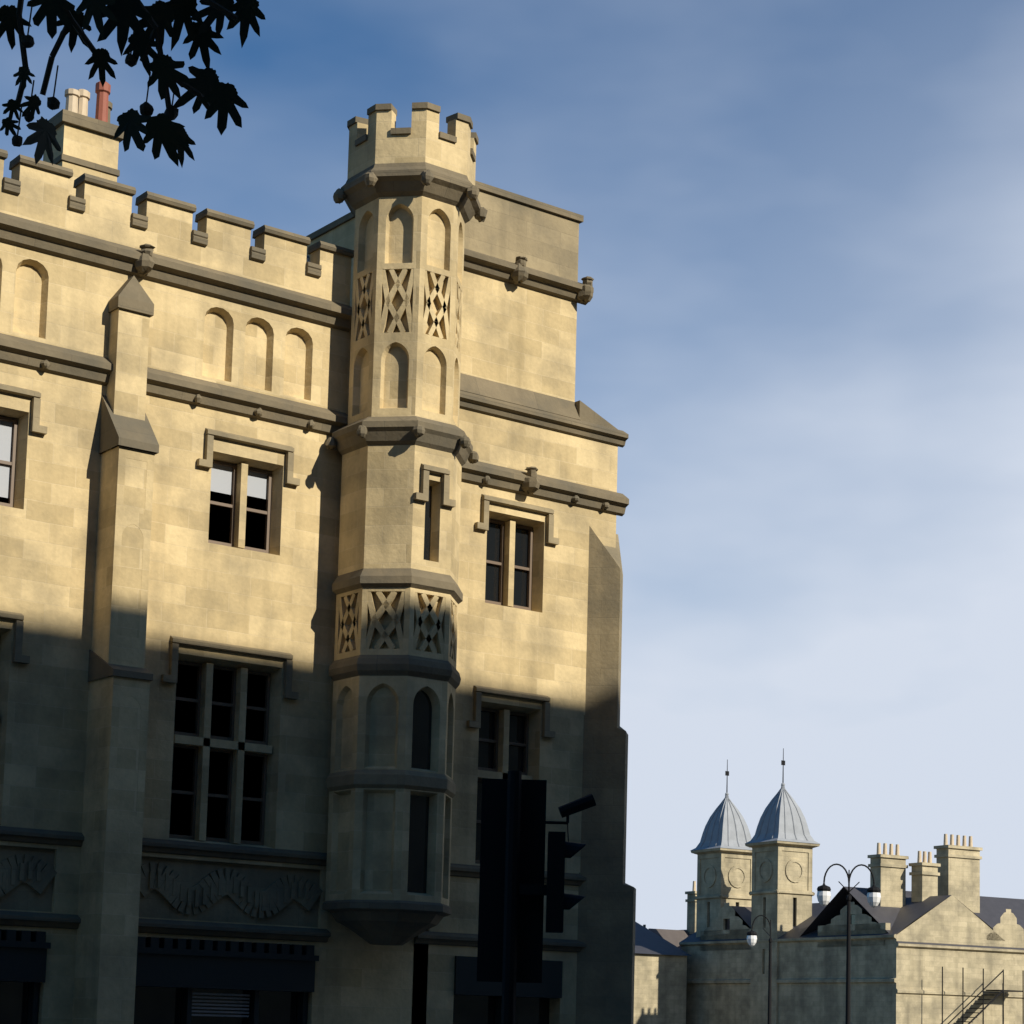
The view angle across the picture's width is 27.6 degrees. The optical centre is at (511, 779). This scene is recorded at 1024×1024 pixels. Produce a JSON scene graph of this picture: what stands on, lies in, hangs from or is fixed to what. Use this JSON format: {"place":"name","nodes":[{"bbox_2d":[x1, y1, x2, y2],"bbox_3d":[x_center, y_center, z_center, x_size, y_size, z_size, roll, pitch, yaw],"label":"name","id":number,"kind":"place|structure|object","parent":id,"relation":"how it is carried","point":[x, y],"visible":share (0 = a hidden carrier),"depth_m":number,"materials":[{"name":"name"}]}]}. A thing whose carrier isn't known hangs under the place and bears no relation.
{"place":"outdoors","nodes":[
{"label":"outdoors","id":0,"kind":"place"},
{"bbox_2d":[0,81,353,1023],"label":"building","id":1,"kind":"structure","parent":0,"point":[164,369],"depth_m":32.55,"materials":[{"name":"beige stone"}]},
{"bbox_2d":[0,491,265,840],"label":"window panes","id":2,"kind":"object","parent":1,"relation":"attached to","point":[215,771],"depth_m":33.38,"materials":[{"name":"black glass"}]},
{"bbox_2d":[306,181,635,1023],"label":"building","id":3,"kind":"structure","parent":0,"point":[540,585],"depth_m":37.08,"materials":[{"name":"beige stone"}]},
{"bbox_2d":[322,102,487,945],"bbox_3d":[-1.826,-4.202,34.672,2.509,13.850,2.366,7,-8,-37],"label":"turret","id":4,"kind":"object","parent":3,"relation":"attached to","point":[401,441],"visible":1,"depth_m":33.96,"materials":[{"name":"beige stone"}]},
{"bbox_2d":[0,0,1023,929],"label":"sky","id":5,"kind":"structure","parent":0,"point":[801,233],"materials":[{"name":"blue"}]},
{"bbox_2d":[634,922,690,1023],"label":"building","id":6,"kind":"structure","parent":0,"point":[660,982],"depth_m":112.15,"materials":[{"name":"beige stone"}]},
{"bbox_2d":[747,915,771,1023],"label":"street lamp","id":7,"kind":"object","parent":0,"point":[751,938],"visible":1,"depth_m":94.67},
{"bbox_2d":[638,748,1023,1023],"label":"building","id":8,"kind":"structure","parent":0,"point":[941,941],"depth_m":105.58,"materials":[{"name":"beige stone"}]},
{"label":"roads","id":9,"kind":"structure","parent":0,"visible":0},
{"bbox_2d":[0,0,265,166],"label":"plane tree","id":10,"kind":"object","parent":9,"relation":"on","point":[209,90],"visible":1,"depth_m":7.43,"materials":[{"name":"green plant"}]},
{"bbox_2d":[477,771,595,1023],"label":"traffic signal","id":11,"kind":"object","parent":9,"relation":"on","point":[514,889],"visible":1,"depth_m":16.06,"materials":[{"name":"black metal"}]},
{"bbox_2d":[817,863,880,1023],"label":"street lamp","id":12,"kind":"object","parent":9,"relation":"on","point":[873,894],"visible":1,"depth_m":69.89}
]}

